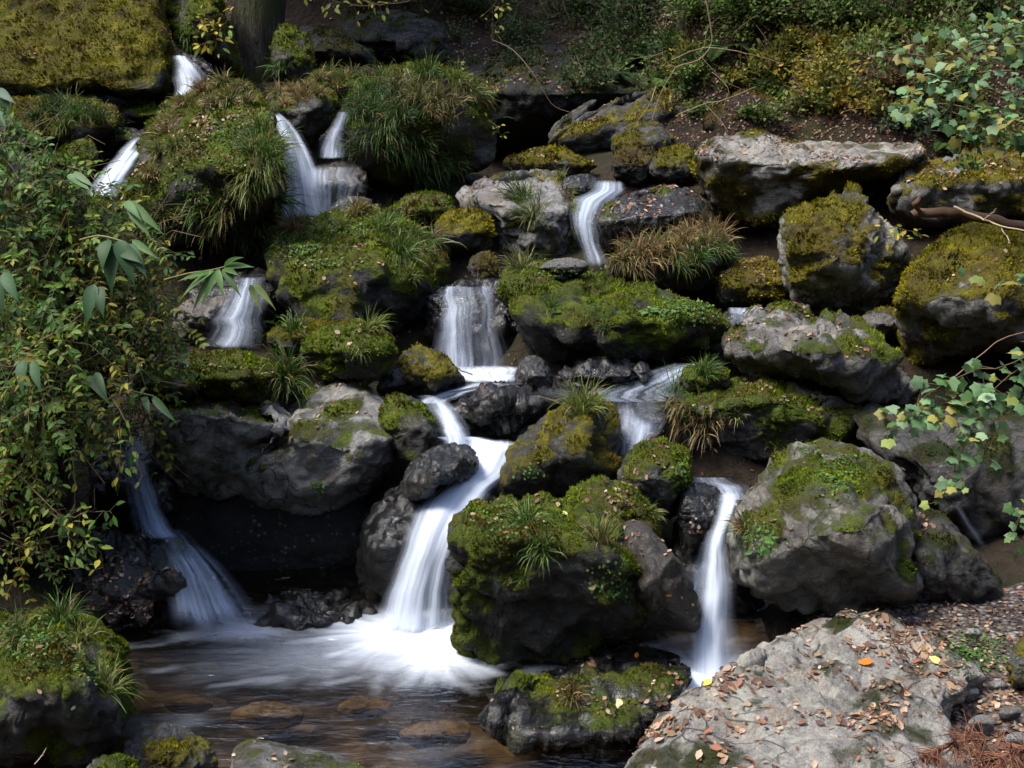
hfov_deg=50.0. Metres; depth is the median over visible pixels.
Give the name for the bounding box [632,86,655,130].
twig
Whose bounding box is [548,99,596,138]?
boulder
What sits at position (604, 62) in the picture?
bush
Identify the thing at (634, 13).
bush
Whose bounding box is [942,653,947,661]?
fallen leaf
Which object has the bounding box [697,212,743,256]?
grass tuft
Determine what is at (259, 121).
grass tuft
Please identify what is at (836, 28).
bush
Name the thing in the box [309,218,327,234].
grass tuft
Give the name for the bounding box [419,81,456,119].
grass tuft
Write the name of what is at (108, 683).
grass tuft
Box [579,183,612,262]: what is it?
waterfall
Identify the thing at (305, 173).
waterfall
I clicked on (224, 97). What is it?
grass tuft
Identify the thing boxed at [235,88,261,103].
grass tuft
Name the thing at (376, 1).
bush
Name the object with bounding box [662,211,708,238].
grass tuft
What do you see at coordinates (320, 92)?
grass tuft
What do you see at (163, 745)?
boulder
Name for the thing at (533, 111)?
boulder
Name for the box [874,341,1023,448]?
leafy vine
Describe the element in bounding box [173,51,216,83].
boulder
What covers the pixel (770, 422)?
boulder
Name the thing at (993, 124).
leafy branch
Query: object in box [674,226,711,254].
grass tuft
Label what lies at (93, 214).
shrub
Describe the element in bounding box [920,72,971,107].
bush
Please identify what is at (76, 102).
grass tuft
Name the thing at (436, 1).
bush
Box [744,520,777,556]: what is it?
weed
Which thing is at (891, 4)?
bush
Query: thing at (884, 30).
bush
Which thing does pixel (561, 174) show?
grass tuft
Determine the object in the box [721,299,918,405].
boulder
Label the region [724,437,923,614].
boulder
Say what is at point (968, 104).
bush
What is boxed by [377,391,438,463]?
boulder
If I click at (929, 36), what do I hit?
bush
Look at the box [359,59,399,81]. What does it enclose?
grass tuft
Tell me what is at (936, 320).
boulder
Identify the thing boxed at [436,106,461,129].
grass tuft
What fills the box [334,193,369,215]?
grass tuft
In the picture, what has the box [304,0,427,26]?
leafy branch
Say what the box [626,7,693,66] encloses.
bush
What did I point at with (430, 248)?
grass tuft
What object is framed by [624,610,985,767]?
boulder
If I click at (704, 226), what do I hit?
grass tuft
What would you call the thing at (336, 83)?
grass tuft
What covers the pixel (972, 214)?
twig
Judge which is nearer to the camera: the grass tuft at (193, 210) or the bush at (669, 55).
the grass tuft at (193, 210)
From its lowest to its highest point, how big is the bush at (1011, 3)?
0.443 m
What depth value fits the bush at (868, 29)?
9.51 m
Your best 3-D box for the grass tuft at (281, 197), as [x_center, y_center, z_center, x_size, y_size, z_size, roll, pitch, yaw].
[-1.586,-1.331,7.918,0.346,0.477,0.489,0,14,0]
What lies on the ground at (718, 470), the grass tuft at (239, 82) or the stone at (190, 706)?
the stone at (190, 706)
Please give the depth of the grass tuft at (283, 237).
7.80 m
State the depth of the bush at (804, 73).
9.33 m
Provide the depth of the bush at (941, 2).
9.53 m
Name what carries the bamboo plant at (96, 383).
attached to the shrub at (131, 402)
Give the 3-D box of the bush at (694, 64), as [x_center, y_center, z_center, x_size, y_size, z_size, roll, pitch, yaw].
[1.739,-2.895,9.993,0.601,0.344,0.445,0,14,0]
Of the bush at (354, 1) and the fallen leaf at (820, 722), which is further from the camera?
the bush at (354, 1)
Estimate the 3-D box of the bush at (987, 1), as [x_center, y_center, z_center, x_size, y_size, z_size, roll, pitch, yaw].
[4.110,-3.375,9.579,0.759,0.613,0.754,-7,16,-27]
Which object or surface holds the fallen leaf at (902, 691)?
on the boulder at (824, 745)
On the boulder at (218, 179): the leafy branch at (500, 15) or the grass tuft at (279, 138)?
the grass tuft at (279, 138)
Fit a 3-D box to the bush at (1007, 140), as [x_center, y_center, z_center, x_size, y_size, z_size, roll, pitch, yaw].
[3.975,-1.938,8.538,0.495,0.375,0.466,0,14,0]
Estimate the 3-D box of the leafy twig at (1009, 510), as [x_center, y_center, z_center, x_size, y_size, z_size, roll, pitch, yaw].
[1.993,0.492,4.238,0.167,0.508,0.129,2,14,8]
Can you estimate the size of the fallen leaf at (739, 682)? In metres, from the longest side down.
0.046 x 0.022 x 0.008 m
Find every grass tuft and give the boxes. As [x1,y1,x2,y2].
[0,596,30,661]
[14,94,54,126]
[17,582,93,629]
[31,83,71,113]
[39,91,93,133]
[40,84,71,104]
[50,84,101,112]
[54,612,109,652]
[57,90,109,126]
[80,98,114,125]
[81,643,149,711]
[107,107,130,145]
[120,197,168,217]
[131,158,162,179]
[132,179,187,239]
[138,135,169,160]
[139,233,191,254]
[140,111,175,137]
[153,102,182,128]
[153,225,182,249]
[158,128,187,152]
[160,169,214,238]
[166,88,199,112]
[174,21,206,53]
[175,243,211,267]
[182,71,214,94]
[182,213,235,259]
[193,188,237,238]
[198,91,218,107]
[204,67,234,90]
[205,77,241,107]
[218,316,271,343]
[219,152,267,217]
[222,119,278,154]
[223,104,288,139]
[224,124,306,180]
[229,73,254,92]
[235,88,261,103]
[240,117,305,154]
[246,172,280,201]
[248,152,288,195]
[251,328,320,409]
[257,40,294,85]
[262,79,288,97]
[264,306,322,340]
[265,156,302,197]
[267,228,294,248]
[272,168,313,219]
[272,209,320,237]
[273,90,295,107]
[280,81,317,102]
[281,77,300,92]
[291,228,310,241]
[296,74,317,90]
[305,64,333,80]
[308,81,333,96]
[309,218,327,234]
[315,209,340,223]
[316,56,339,74]
[323,62,355,80]
[323,114,379,169]
[324,75,341,92]
[326,209,355,230]
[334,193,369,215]
[335,80,377,123]
[337,83,374,126]
[337,85,394,123]
[339,59,369,77]
[340,57,400,102]
[343,108,387,152]
[344,299,399,339]
[346,333,375,365]
[349,227,375,238]
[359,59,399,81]
[360,200,411,233]
[361,112,418,177]
[362,98,412,156]
[365,57,421,97]
[371,87,406,123]
[373,70,412,102]
[374,212,436,275]
[375,118,419,167]
[376,94,428,127]
[389,74,436,106]
[395,148,427,179]
[396,200,411,215]
[399,260,428,284]
[401,218,431,238]
[402,45,452,82]
[404,129,445,164]
[405,139,437,166]
[405,193,420,202]
[406,63,442,86]
[407,151,461,196]
[408,214,462,258]
[412,154,443,190]
[415,139,460,187]
[418,239,441,257]
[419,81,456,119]
[420,93,452,126]
[428,143,479,181]
[428,193,444,204]
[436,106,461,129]
[437,81,477,112]
[444,61,475,89]
[458,72,489,107]
[474,73,500,108]
[482,168,539,205]
[492,239,549,275]
[495,496,556,526]
[501,180,554,232]
[510,570,528,584]
[518,519,565,574]
[536,296,565,312]
[540,371,619,422]
[551,164,567,179]
[554,676,591,710]
[558,185,580,202]
[565,237,579,247]
[565,505,633,549]
[566,194,581,213]
[568,219,582,237]
[594,314,619,335]
[597,231,641,277]
[607,231,664,281]
[611,227,662,261]
[626,227,674,271]
[635,222,677,258]
[636,498,668,527]
[640,373,700,441]
[644,363,697,400]
[655,227,696,272]
[661,219,688,239]
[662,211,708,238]
[669,252,698,282]
[671,380,731,454]
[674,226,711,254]
[677,235,721,275]
[685,211,734,236]
[685,347,729,380]
[691,225,726,248]
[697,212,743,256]
[697,225,738,261]
[719,238,744,265]
[721,504,759,538]
[723,401,751,429]
[765,440,781,451]
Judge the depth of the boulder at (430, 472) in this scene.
5.63 m
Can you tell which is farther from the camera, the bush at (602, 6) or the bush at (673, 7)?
the bush at (602, 6)
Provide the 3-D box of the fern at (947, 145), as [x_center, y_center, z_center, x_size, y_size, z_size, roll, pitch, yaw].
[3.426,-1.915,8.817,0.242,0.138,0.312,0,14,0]
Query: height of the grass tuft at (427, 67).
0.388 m
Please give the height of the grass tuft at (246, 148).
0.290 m
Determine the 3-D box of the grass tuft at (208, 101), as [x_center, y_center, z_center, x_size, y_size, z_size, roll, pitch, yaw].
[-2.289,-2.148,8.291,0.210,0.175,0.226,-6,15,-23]
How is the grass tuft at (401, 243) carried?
on the boulder at (390, 290)
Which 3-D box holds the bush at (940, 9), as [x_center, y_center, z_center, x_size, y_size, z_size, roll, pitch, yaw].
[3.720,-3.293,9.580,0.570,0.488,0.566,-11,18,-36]
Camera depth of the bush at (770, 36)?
9.83 m
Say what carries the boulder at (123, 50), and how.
on the ground at (718, 470)
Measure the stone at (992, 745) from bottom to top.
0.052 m
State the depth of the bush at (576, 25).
13.57 m
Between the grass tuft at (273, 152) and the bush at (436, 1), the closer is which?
the grass tuft at (273, 152)
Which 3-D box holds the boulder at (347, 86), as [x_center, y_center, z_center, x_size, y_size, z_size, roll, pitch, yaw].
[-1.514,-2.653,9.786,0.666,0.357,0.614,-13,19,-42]
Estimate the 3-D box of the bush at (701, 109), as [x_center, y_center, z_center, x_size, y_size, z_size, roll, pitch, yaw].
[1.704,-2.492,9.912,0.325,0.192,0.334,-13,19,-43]
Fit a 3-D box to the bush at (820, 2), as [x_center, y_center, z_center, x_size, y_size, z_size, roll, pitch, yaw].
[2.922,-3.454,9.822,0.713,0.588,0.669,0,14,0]
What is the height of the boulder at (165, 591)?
0.633 m
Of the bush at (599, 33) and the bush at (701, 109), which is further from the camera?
the bush at (599, 33)
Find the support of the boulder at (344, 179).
on the ground at (718, 470)
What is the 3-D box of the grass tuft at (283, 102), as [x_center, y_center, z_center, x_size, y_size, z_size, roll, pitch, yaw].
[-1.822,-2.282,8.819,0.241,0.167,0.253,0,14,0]
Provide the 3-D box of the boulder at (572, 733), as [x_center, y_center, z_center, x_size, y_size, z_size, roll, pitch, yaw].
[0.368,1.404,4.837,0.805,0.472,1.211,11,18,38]
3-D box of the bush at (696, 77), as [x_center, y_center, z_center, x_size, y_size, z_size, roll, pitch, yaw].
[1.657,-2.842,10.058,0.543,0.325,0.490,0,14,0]
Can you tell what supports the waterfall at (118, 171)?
on the boulder at (218, 179)
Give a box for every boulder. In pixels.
[0,0,176,101]
[0,90,123,157]
[0,603,137,767]
[46,137,98,179]
[58,525,250,641]
[86,751,140,767]
[88,434,182,538]
[98,145,134,191]
[103,128,143,152]
[114,75,288,252]
[120,98,158,126]
[122,722,218,767]
[132,359,201,402]
[152,391,291,500]
[164,0,245,78]
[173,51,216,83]
[173,293,229,343]
[174,78,203,90]
[174,491,368,594]
[188,347,301,402]
[189,267,279,341]
[230,737,367,767]
[241,379,395,516]
[245,587,379,647]
[261,199,450,332]
[265,316,336,357]
[267,81,338,146]
[269,23,317,82]
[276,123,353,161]
[296,26,380,75]
[300,317,397,386]
[302,68,367,106]
[313,161,368,211]
[328,195,371,209]
[336,9,451,61]
[343,60,496,190]
[355,485,451,609]
[376,368,407,396]
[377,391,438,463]
[389,189,455,226]
[393,341,465,400]
[400,442,478,500]
[423,276,517,367]
[433,204,496,256]
[441,380,584,443]
[444,490,648,685]
[455,169,583,257]
[462,40,649,153]
[467,250,499,278]
[477,640,691,767]
[487,392,626,500]
[497,258,731,363]
[503,143,596,176]
[514,355,552,390]
[539,257,588,276]
[548,86,682,153]
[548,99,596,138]
[553,354,649,394]
[561,173,600,202]
[565,474,664,541]
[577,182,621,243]
[594,184,704,250]
[606,224,735,294]
[611,119,676,153]
[611,141,655,185]
[617,435,694,519]
[623,519,701,631]
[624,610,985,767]
[649,141,694,185]
[668,373,861,464]
[669,508,764,615]
[677,482,723,554]
[679,361,731,393]
[689,125,925,231]
[701,88,775,130]
[712,254,788,308]
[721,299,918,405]
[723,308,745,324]
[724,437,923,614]
[777,180,914,310]
[853,402,1023,539]
[863,305,897,339]
[886,143,1023,229]
[892,221,1023,365]
[911,506,1002,603]
[1005,638,1023,687]
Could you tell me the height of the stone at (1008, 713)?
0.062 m
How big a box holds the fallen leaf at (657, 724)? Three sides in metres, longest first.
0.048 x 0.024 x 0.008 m
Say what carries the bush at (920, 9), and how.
on the ground at (718, 470)
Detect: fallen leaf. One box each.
[616,699,622,707]
[653,722,660,729]
[666,730,675,735]
[695,711,701,717]
[695,749,702,758]
[698,708,705,714]
[703,679,711,685]
[710,744,722,749]
[720,686,728,691]
[721,665,730,670]
[727,681,736,689]
[736,679,742,686]
[751,677,760,683]
[763,681,773,685]
[798,719,806,724]
[812,759,817,767]
[815,720,824,724]
[831,668,836,674]
[838,718,847,725]
[858,658,873,664]
[878,650,885,655]
[881,612,888,622]
[898,719,903,729]
[900,688,904,697]
[900,706,906,711]
[913,645,920,652]
[918,645,929,650]
[920,651,927,660]
[925,642,931,653]
[929,656,939,663]
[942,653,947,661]
[945,660,952,666]
[946,681,956,689]
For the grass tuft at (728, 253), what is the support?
on the boulder at (748, 291)
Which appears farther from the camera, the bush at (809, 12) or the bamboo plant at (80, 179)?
the bush at (809, 12)
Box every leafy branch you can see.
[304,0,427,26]
[482,0,511,41]
[877,0,1023,159]
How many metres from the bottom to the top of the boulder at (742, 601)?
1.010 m
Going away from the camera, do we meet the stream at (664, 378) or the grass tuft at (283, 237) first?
the stream at (664, 378)
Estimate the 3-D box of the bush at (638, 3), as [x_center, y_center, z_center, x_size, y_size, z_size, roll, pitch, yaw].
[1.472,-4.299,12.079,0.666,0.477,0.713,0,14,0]
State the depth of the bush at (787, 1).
9.81 m
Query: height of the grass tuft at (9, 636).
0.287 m
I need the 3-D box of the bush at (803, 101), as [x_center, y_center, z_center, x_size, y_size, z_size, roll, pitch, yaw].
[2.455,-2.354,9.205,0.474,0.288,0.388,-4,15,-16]
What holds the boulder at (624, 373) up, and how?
on the ground at (718, 470)
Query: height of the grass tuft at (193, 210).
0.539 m
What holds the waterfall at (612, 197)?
on the ground at (718, 470)
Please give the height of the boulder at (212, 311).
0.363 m
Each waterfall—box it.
[97,141,138,195]
[126,441,168,536]
[178,55,195,94]
[178,559,216,616]
[227,293,247,343]
[276,116,319,216]
[319,171,326,210]
[331,127,338,156]
[389,442,509,631]
[437,401,464,444]
[448,287,462,368]
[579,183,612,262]
[617,400,673,452]
[694,494,734,676]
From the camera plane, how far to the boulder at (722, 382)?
6.57 m
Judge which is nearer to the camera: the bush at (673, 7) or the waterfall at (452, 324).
the waterfall at (452, 324)
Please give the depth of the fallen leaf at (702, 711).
3.82 m
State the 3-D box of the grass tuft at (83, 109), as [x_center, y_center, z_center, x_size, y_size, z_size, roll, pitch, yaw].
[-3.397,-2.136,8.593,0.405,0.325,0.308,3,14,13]
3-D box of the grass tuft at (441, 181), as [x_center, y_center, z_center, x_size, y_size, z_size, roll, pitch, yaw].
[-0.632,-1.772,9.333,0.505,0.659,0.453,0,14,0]
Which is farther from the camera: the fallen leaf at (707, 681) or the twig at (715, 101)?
the twig at (715, 101)
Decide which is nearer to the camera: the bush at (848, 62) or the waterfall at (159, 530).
the waterfall at (159, 530)
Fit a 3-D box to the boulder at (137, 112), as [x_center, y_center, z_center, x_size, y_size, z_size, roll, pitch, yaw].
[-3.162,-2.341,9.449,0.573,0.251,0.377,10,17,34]
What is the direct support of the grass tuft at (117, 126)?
on the boulder at (126, 140)
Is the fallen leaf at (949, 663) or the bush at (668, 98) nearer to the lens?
the fallen leaf at (949, 663)
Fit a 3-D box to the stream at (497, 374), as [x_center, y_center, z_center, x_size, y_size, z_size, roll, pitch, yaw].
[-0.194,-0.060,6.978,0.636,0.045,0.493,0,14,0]
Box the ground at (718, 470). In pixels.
[0,0,1023,767]
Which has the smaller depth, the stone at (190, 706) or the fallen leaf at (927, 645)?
the fallen leaf at (927, 645)
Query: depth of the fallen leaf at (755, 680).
4.08 m
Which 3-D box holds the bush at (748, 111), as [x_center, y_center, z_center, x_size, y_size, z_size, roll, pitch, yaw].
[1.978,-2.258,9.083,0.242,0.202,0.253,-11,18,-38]
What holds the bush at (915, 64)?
on the ground at (718, 470)
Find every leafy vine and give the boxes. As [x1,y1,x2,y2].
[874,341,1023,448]
[919,423,1008,510]
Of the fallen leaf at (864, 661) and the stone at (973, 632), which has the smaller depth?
the fallen leaf at (864, 661)
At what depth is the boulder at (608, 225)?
8.15 m
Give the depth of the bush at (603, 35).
12.52 m
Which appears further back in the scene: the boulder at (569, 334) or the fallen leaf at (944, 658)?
the boulder at (569, 334)
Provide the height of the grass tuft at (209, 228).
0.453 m
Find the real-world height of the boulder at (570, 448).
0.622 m
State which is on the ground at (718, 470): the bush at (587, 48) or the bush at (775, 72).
the bush at (775, 72)
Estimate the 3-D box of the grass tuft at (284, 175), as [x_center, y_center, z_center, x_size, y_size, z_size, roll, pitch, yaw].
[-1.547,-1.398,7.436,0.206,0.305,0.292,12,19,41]
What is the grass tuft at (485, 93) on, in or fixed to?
on the boulder at (375, 168)
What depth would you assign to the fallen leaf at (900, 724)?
3.74 m
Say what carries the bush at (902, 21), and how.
on the ground at (718, 470)
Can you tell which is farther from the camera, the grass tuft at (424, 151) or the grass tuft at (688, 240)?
the grass tuft at (424, 151)
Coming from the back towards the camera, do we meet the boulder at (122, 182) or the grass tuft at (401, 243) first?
the boulder at (122, 182)
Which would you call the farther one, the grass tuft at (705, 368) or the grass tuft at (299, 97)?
the grass tuft at (299, 97)
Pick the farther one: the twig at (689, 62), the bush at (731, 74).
the bush at (731, 74)
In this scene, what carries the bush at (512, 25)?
on the ground at (718, 470)
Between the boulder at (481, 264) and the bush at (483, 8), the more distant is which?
the bush at (483, 8)
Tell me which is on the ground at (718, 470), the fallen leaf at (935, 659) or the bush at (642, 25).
the bush at (642, 25)
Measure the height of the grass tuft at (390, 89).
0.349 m
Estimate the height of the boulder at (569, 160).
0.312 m
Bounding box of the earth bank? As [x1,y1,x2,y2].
[0,151,132,577]
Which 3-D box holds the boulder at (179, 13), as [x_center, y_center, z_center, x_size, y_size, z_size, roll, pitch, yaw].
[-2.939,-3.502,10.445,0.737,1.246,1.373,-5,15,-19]
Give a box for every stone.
[164,694,212,713]
[230,701,304,730]
[337,695,392,719]
[399,720,470,750]
[964,628,981,638]
[965,687,978,702]
[968,714,996,732]
[981,744,997,752]
[989,679,1007,690]
[999,706,1021,720]
[1005,732,1023,747]
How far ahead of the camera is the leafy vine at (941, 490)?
4.69 m
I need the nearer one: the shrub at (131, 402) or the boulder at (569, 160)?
the shrub at (131, 402)
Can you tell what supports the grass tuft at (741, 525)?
hanging from the boulder at (843, 551)
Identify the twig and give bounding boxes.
[15,449,124,557]
[41,511,113,574]
[106,391,144,494]
[493,40,567,111]
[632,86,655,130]
[652,0,712,118]
[672,21,783,91]
[676,72,755,131]
[953,206,1023,242]
[955,332,1023,375]
[958,266,1023,305]
[995,499,1023,565]
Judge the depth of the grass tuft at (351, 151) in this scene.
8.82 m
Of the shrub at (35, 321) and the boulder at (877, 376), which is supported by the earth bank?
the shrub at (35, 321)
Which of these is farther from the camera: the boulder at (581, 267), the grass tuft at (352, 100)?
the grass tuft at (352, 100)
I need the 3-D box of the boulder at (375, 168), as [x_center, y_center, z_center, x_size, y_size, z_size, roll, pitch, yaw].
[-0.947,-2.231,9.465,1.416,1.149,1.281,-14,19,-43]
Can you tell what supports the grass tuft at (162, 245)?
on the boulder at (218, 179)
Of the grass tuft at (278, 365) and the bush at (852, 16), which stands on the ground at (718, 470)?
the bush at (852, 16)
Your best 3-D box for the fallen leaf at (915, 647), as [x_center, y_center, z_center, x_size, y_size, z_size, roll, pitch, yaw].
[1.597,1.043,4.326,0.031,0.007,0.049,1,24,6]
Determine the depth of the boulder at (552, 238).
8.51 m
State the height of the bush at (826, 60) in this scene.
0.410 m
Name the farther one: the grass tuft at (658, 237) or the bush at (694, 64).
the bush at (694, 64)
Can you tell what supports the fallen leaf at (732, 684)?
on the boulder at (824, 745)
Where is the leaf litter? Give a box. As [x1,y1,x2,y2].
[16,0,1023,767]
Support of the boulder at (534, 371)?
on the boulder at (503, 412)
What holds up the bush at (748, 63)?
on the ground at (718, 470)
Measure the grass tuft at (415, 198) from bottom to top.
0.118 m
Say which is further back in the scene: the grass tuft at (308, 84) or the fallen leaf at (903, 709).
the grass tuft at (308, 84)
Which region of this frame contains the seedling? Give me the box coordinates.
[448,57,508,137]
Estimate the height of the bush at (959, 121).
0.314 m
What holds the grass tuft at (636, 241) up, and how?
on the ground at (718, 470)
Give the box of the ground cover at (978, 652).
[0,84,1023,685]
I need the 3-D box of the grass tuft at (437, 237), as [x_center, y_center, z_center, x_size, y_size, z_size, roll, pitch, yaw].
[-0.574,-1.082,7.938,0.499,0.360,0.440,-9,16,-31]
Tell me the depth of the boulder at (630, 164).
9.08 m
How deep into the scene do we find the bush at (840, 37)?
9.58 m
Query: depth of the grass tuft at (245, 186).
7.43 m
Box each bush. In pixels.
[10,39,38,61]
[159,205,201,228]
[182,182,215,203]
[222,195,259,218]
[333,0,379,12]
[344,0,390,12]
[352,0,401,10]
[383,0,425,10]
[416,0,488,16]
[420,0,478,17]
[432,0,505,17]
[439,0,490,14]
[440,13,476,44]
[446,0,528,20]
[452,0,526,22]
[480,35,543,64]
[481,7,523,43]
[489,3,539,38]
[504,14,559,48]
[512,2,558,38]
[526,0,577,24]
[551,2,597,33]
[551,53,606,97]
[558,0,597,11]
[558,33,611,65]
[563,0,608,17]
[563,9,622,53]
[568,50,626,92]
[577,0,630,53]
[578,0,628,19]
[578,0,633,54]
[578,66,618,89]
[579,3,608,26]
[579,15,652,69]
[582,0,653,51]
[587,50,634,73]
[595,0,678,41]
[596,0,647,19]
[609,0,658,29]
[617,30,649,63]
[620,0,655,12]
[623,51,662,91]
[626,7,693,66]
[638,74,695,114]
[639,0,715,28]
[641,64,672,93]
[646,39,676,70]
[650,23,676,57]
[651,54,685,83]
[656,26,707,68]
[662,55,723,89]
[663,0,710,22]
[667,35,709,65]
[668,68,706,100]
[673,31,708,59]
[676,0,776,51]
[676,47,736,84]
[679,0,737,28]
[682,98,714,118]
[696,0,768,34]
[706,0,747,16]
[708,47,752,91]
[710,0,789,28]
[711,0,771,16]
[712,62,758,92]
[717,0,795,25]
[718,0,794,31]
[723,0,808,31]
[735,100,768,122]
[738,45,771,75]
[742,39,812,90]
[745,0,794,19]
[747,68,794,93]
[749,0,805,23]
[751,95,791,124]
[752,33,798,75]
[752,74,778,91]
[753,25,816,76]
[755,40,793,72]
[757,85,788,101]
[768,16,817,52]
[772,88,815,115]
[773,0,832,28]
[773,75,819,117]
[775,47,827,82]
[781,0,867,33]
[785,61,855,115]
[788,57,824,94]
[796,41,863,85]
[797,26,851,55]
[798,24,870,57]
[799,26,862,57]
[802,16,867,51]
[803,0,866,27]
[806,0,887,34]
[811,35,884,92]
[813,0,875,20]
[813,56,857,92]
[813,81,845,112]
[817,0,881,31]
[818,78,871,118]
[825,16,920,67]
[830,14,902,57]
[832,0,881,12]
[832,0,923,35]
[841,77,910,118]
[849,41,946,85]
[850,7,901,53]
[852,0,945,24]
[855,3,927,44]
[865,55,915,96]
[873,10,934,42]
[874,106,931,132]
[882,0,966,28]
[883,66,926,95]
[885,0,948,29]
[887,95,933,129]
[888,15,946,52]
[894,30,938,55]
[901,0,942,15]
[901,42,946,76]
[906,0,971,31]
[910,34,980,78]
[910,47,959,80]
[914,0,989,16]
[914,0,992,50]
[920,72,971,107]
[921,0,1019,50]
[925,44,1014,101]
[927,113,956,131]
[930,87,991,124]
[931,109,985,144]
[944,0,1022,20]
[952,0,1022,18]
[955,153,985,173]
[965,111,1023,146]
[979,0,1020,17]
[982,19,1023,43]
[996,20,1023,62]
[999,123,1023,148]
[1001,0,1023,19]
[1009,90,1023,119]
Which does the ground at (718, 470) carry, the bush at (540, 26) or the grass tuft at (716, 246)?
the bush at (540, 26)
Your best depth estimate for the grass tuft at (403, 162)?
8.95 m
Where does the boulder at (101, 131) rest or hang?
on the ground at (718, 470)
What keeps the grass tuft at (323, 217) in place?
on the boulder at (390, 290)
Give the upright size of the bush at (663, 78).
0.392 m
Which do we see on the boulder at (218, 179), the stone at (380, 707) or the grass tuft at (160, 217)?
the grass tuft at (160, 217)
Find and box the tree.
[230,0,286,83]
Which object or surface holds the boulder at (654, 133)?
on the ground at (718, 470)
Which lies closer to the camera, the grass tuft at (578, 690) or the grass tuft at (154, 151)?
the grass tuft at (578, 690)
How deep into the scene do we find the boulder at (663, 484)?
5.53 m
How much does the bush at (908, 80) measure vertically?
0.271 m
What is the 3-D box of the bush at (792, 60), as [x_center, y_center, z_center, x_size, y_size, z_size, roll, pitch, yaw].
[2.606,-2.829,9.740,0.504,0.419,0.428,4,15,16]
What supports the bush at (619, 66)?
on the boulder at (533, 111)
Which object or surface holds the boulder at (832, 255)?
on the ground at (718, 470)
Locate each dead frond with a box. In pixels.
[881,710,1000,767]
[958,724,1023,767]
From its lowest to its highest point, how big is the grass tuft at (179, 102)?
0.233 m
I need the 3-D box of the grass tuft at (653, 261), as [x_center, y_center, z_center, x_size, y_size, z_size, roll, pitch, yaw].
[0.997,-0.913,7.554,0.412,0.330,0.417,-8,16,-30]
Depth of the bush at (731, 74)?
9.87 m
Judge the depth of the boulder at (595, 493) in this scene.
5.29 m
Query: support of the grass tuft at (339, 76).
on the boulder at (347, 86)
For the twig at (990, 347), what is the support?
on the ground at (718, 470)
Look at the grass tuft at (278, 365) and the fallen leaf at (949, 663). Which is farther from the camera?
the grass tuft at (278, 365)
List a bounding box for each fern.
[602,71,633,84]
[610,53,651,65]
[638,305,659,315]
[644,77,672,93]
[695,39,750,60]
[932,140,955,154]
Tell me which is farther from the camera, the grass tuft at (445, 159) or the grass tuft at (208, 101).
the grass tuft at (445, 159)
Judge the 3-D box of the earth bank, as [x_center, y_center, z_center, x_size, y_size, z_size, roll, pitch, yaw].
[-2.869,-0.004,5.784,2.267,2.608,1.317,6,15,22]
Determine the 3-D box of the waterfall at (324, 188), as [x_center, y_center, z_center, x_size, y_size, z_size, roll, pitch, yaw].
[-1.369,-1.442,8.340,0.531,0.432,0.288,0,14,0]
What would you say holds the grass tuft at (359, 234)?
on the boulder at (390, 290)
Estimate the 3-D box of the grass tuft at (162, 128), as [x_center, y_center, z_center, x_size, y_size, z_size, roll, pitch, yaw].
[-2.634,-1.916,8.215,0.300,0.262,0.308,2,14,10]
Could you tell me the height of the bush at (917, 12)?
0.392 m
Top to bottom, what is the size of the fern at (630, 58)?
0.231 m
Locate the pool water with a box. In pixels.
[4,568,773,767]
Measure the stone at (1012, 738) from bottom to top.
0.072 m
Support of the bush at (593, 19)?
on the ground at (718, 470)
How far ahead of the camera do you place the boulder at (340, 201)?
8.53 m
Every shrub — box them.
[0,86,141,289]
[0,150,200,317]
[0,196,132,405]
[0,312,138,526]
[0,441,108,610]
[27,234,226,427]
[30,310,187,504]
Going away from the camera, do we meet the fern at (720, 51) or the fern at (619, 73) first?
the fern at (720, 51)
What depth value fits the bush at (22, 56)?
9.34 m
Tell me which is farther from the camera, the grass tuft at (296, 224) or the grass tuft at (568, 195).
the grass tuft at (568, 195)
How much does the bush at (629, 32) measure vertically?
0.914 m
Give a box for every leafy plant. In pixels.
[192,0,232,57]
[874,219,928,250]
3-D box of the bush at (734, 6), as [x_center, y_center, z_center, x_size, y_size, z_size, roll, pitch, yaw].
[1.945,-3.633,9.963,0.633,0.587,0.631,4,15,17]
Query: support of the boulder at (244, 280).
on the ground at (718, 470)
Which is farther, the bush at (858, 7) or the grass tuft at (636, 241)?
the bush at (858, 7)
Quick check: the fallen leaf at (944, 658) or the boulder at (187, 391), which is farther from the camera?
the boulder at (187, 391)
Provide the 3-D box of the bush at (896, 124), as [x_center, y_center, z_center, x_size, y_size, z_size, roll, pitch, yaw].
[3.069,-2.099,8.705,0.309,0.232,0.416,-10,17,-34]
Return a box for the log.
[910,196,1023,232]
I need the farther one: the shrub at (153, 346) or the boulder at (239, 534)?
the boulder at (239, 534)
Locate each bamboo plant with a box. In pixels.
[0,88,15,128]
[0,272,41,397]
[49,170,95,191]
[79,235,147,327]
[87,372,176,422]
[123,200,163,259]
[164,257,251,312]
[249,284,275,311]
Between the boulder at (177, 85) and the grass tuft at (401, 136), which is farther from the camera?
the boulder at (177, 85)
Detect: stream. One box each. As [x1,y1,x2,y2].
[422,384,478,402]
[439,437,497,460]
[458,367,514,381]
[659,366,684,380]
[722,485,738,497]
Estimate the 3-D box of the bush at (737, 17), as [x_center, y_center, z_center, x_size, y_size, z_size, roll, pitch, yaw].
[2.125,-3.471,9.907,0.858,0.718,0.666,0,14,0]
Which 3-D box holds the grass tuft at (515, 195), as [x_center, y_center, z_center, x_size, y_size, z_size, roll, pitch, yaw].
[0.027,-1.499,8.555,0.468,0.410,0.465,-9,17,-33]
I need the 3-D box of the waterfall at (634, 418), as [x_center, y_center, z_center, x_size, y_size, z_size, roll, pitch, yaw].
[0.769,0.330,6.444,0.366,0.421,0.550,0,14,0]

